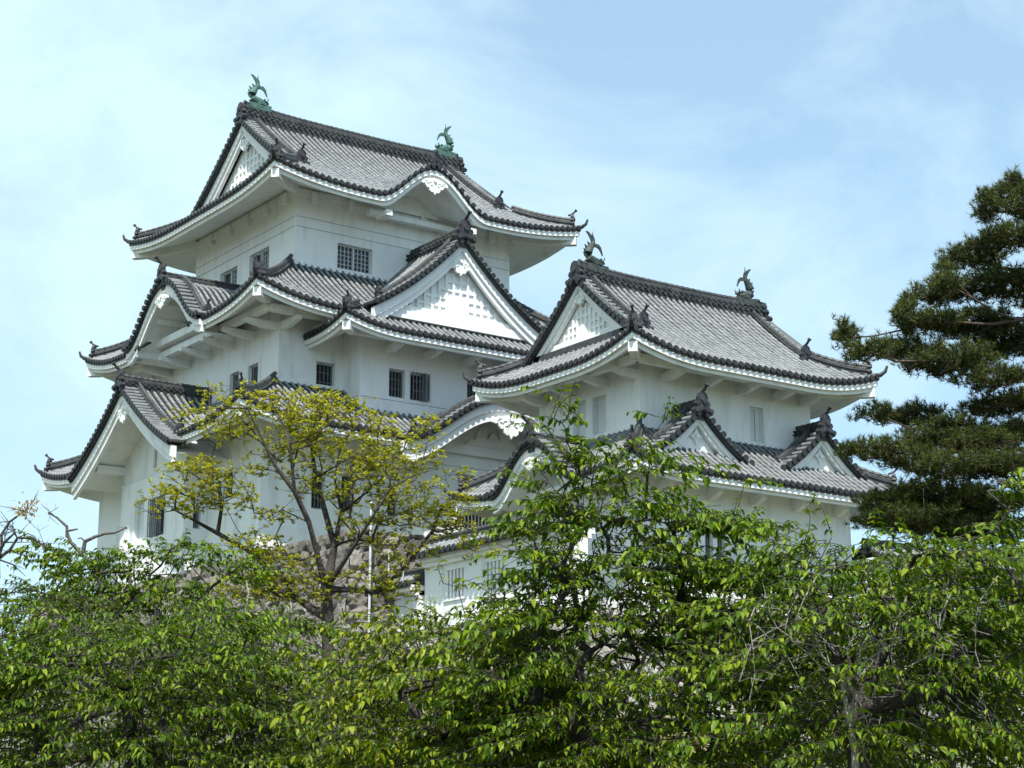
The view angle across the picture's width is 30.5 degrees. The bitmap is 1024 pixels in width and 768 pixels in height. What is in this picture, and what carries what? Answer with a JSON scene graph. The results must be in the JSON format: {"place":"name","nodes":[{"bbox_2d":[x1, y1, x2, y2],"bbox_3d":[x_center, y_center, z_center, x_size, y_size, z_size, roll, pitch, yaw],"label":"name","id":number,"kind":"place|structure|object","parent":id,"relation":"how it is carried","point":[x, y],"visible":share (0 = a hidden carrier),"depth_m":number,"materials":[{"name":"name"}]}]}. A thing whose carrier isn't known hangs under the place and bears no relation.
{"place":"outdoors","nodes":[
{"label":"outdoors","id":0,"kind":"place"},
{"bbox_2d":[0,0,1023,740],"label":"sky","id":1,"kind":"structure","parent":0,"point":[824,150],"materials":[{"name":"blue"}]},
{"bbox_2d":[547,702,784,767],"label":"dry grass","id":2,"kind":"structure","parent":0,"point":[684,734],"depth_m":40.67,"materials":[{"name":"brown plant"}]},
{"bbox_2d":[852,538,1023,643],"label":"plaster boundary wall","id":3,"kind":"structure","parent":0,"point":[866,548],"depth_m":74.64,"materials":[{"name":"paint"}]},
{"label":"ground","id":4,"kind":"structure","parent":0,"visible":0},
{"bbox_2d":[0,490,53,575],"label":"sparse tree","id":5,"kind":"object","parent":4,"relation":"on","point":[21,514],"visible":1,"depth_m":24.72,"materials":[{"name":"brown plant"}]},
{"bbox_2d":[1,716,183,767],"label":"shrub","id":6,"kind":"object","parent":4,"relation":"on","point":[4,746],"visible":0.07,"depth_m":29.11,"materials":[{"name":"green plant"}]},
{"bbox_2d":[41,504,144,726],"bbox_3d":[-6.975,5.531,30.979,2.065,7.233,0.448,0,-14,1],"label":"dead tree","id":7,"kind":"object","parent":4,"relation":"on","point":[68,537],"visible":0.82,"depth_m":31.77,"materials":[{"name":"wood"}]},
{"bbox_2d":[7,528,291,767],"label":"cherry tree","id":8,"kind":"object","parent":4,"relation":"on","point":[62,558],"visible":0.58,"depth_m":30.97,"materials":[{"name":"green plant"}]},
{"bbox_2d":[0,577,349,767],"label":"cherry tree","id":9,"kind":"object","parent":4,"relation":"on","point":[31,666],"visible":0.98,"depth_m":18.87,"materials":[{"name":"green plant"}]},
{"bbox_2d":[0,558,376,767],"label":"cherry tree","id":10,"kind":"object","parent":4,"relation":"on","point":[303,626],"visible":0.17,"depth_m":25.56,"materials":[{"name":"green plant"}]},
{"bbox_2d":[0,527,430,767],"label":"stone base","id":11,"kind":"object","parent":4,"relation":"on","point":[357,557],"visible":0.05,"depth_m":69.42,"materials":[{"name":"stone"}]},
{"bbox_2d":[34,74,587,593],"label":"castle keep","id":12,"kind":"structure","parent":11,"relation":"on","point":[344,262],"depth_m":84.07,"materials":[{"name":"white paint"}]},
{"bbox_2d":[137,501,143,538],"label":"window shutter","id":13,"kind":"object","parent":12,"relation":"in","point":[140,521],"depth_m":84.25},
{"bbox_2d":[147,496,164,536],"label":"window","id":14,"kind":"structure","parent":12,"relation":"in","point":[157,527],"depth_m":82.48,"materials":[{"name":"grey wood"}]},
{"bbox_2d":[193,511,198,528],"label":"window","id":15,"kind":"structure","parent":12,"relation":"in","point":[195,525],"depth_m":80.69,"materials":[{"name":"grey wood"}]},
{"bbox_2d":[226,470,232,498],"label":"window","id":16,"kind":"structure","parent":12,"relation":"in","point":[231,471],"depth_m":79.94,"materials":[{"name":"grey wood"}]},
{"bbox_2d":[223,268,236,283],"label":"window","id":17,"kind":"structure","parent":12,"relation":"in","point":[230,277],"depth_m":89.12,"materials":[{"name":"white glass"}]},
{"bbox_2d":[233,373,238,389],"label":"window","id":18,"kind":"structure","parent":12,"relation":"in","point":[236,376],"depth_m":84.13,"materials":[{"name":"grey wood"}]},
{"bbox_2d":[251,365,257,382],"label":"window","id":19,"kind":"structure","parent":12,"relation":"in","point":[254,376],"depth_m":82.66,"materials":[{"name":"grey wood"}]},
{"bbox_2d":[252,248,268,270],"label":"window","id":20,"kind":"structure","parent":12,"relation":"in","point":[264,255],"depth_m":86.69,"materials":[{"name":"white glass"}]},
{"bbox_2d":[311,471,322,509],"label":"window","id":21,"kind":"structure","parent":12,"relation":"in","point":[315,503],"depth_m":78.95,"materials":[{"name":"black wood"}]},
{"bbox_2d":[316,362,332,385],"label":"window","id":22,"kind":"structure","parent":12,"relation":"in","point":[324,372],"depth_m":82.08,"materials":[{"name":"black wood"}]},
{"bbox_2d":[341,475,351,512],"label":"window","id":23,"kind":"structure","parent":12,"relation":"in","point":[344,477],"depth_m":79.86,"materials":[{"name":"black wood"}]},
{"bbox_2d":[337,244,370,273],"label":"window","id":24,"kind":"structure","parent":12,"relation":"in","point":[349,258],"depth_m":85.89,"materials":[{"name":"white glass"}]},
{"bbox_2d":[387,485,396,516],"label":"window","id":25,"kind":"structure","parent":12,"relation":"in","point":[394,508],"depth_m":81.06,"materials":[{"name":"grey metal"}]},
{"bbox_2d":[389,369,402,398],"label":"window","id":26,"kind":"structure","parent":12,"relation":"in","point":[395,376],"depth_m":82.42,"materials":[{"name":"black wood"}]},
{"bbox_2d":[410,371,429,401],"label":"window","id":27,"kind":"structure","parent":12,"relation":"in","point":[418,382],"depth_m":82.90,"materials":[{"name":"black wood"}]},
{"bbox_2d":[467,382,475,396],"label":"window","id":28,"kind":"structure","parent":12,"relation":"in","point":[470,392],"depth_m":84.73,"materials":[{"name":"black wood"}]},
{"bbox_2d":[458,475,496,527],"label":"window","id":29,"kind":"structure","parent":12,"relation":"in","point":[476,519],"depth_m":81.76,"materials":[{"name":"wood"}]},
{"bbox_2d":[368,502,372,632],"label":"metal pole","id":30,"kind":"object","parent":11,"relation":"on","point":[369,587],"visible":0.48,"depth_m":67.25,"materials":[{"name":"white metal"}]},
{"bbox_2d":[244,580,260,741],"bbox_3d":[-2.797,4.234,19.731,0.306,4.384,0.246,10,-17,-34],"label":"dead tree","id":31,"kind":"object","parent":4,"relation":"on","point":[258,705],"visible":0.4,"depth_m":20.03,"materials":[{"name":"grey wood"}]},
{"bbox_2d":[132,378,499,737],"bbox_3d":[-4.213,5.517,39.904,7.977,11.600,3.330,1,-14,-6],"label":"yellow leaved tree","id":32,"kind":"object","parent":4,"relation":"on","point":[328,575],"visible":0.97,"depth_m":40.40,"materials":[{"name":"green plant"}]},
{"bbox_2d":[138,598,525,767],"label":"cherry tree","id":33,"kind":"object","parent":4,"relation":"on","point":[249,735],"visible":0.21,"depth_m":20.52,"materials":[{"name":"green plant"}]},
{"bbox_2d":[263,560,667,767],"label":"cherry tree","id":34,"kind":"object","parent":4,"relation":"on","point":[369,750],"visible":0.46,"depth_m":17.40,"materials":[{"name":"green plant"}]},
{"bbox_2d":[380,380,856,767],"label":"cherry tree","id":35,"kind":"object","parent":4,"relation":"on","point":[681,571],"visible":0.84,"depth_m":16.71,"materials":[{"name":"green plant"}]},
{"bbox_2d":[433,590,937,767],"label":"cherry tree","id":36,"kind":"object","parent":4,"relation":"on","point":[803,740],"visible":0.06,"depth_m":24.01,"materials":[{"name":"green plant"}]},
{"bbox_2d":[398,604,1023,767],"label":"stone base","id":37,"kind":"object","parent":4,"relation":"on","point":[605,648],"visible":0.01,"depth_m":60.65,"materials":[{"name":"grey stone"}]},
{"bbox_2d":[383,567,424,634],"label":"plaster boundary wall","id":38,"kind":"structure","parent":37,"relation":"on","point":[404,586],"depth_m":67.17,"materials":[{"name":"paint"}]},
{"bbox_2d":[401,559,403,624],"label":"metal pole","id":39,"kind":"object","parent":38,"relation":"attached to","point":[402,599],"visible":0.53,"depth_m":67.37,"materials":[{"name":"white metal"}]},
{"bbox_2d":[412,503,600,627],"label":"plaster boundary wall","id":40,"kind":"structure","parent":37,"relation":"on","point":[456,565],"depth_m":64.75,"materials":[{"name":"white paint"}]},
{"bbox_2d":[443,231,912,621],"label":"castle turret","id":41,"kind":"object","parent":37,"relation":"on","point":[746,383],"visible":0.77,"depth_m":73.28,"materials":[{"name":"white paint"}]},
{"bbox_2d":[576,401,585,435],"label":"window","id":42,"kind":"structure","parent":41,"relation":"in","point":[581,408],"depth_m":74.12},
{"bbox_2d":[596,396,605,434],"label":"window","id":43,"kind":"structure","parent":41,"relation":"in","point":[600,402],"depth_m":73.11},
{"bbox_2d":[705,535,710,557],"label":"window","id":44,"kind":"structure","parent":41,"relation":"in","point":[707,543],"depth_m":70.34,"materials":[{"name":"grey wood"}]},
{"bbox_2d":[717,535,722,558],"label":"window","id":45,"kind":"structure","parent":41,"relation":"in","point":[718,542],"depth_m":70.67,"materials":[{"name":"grey wood"}]},
{"bbox_2d":[750,407,760,442],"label":"window","id":46,"kind":"structure","parent":41,"relation":"in","point":[755,414],"depth_m":74.46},
{"bbox_2d":[644,466,1023,767],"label":"cherry tree","id":47,"kind":"object","parent":4,"relation":"on","point":[1000,737],"visible":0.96,"depth_m":15.56,"materials":[{"name":"green plant"}]},
{"bbox_2d":[734,574,997,767],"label":"dead tree","id":48,"kind":"object","parent":4,"relation":"on","point":[854,764],"visible":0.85,"depth_m":15.11,"materials":[{"name":"grey wood"}]},
{"bbox_2d":[761,537,1023,767],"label":"cherry tree","id":49,"kind":"object","parent":4,"relation":"on","point":[853,594],"visible":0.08,"depth_m":22.54,"materials":[{"name":"green plant"}]},
{"bbox_2d":[826,714,1021,767],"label":"shrub","id":50,"kind":"object","parent":4,"relation":"on","point":[961,753],"visible":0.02,"depth_m":28.36,"materials":[{"name":"green plant"}]},
{"bbox_2d":[827,164,1023,546],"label":"pine tree","id":51,"kind":"object","parent":4,"relation":"on","point":[928,505],"visible":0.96,"depth_m":48.82,"materials":[{"name":"green plant"}]}
]}

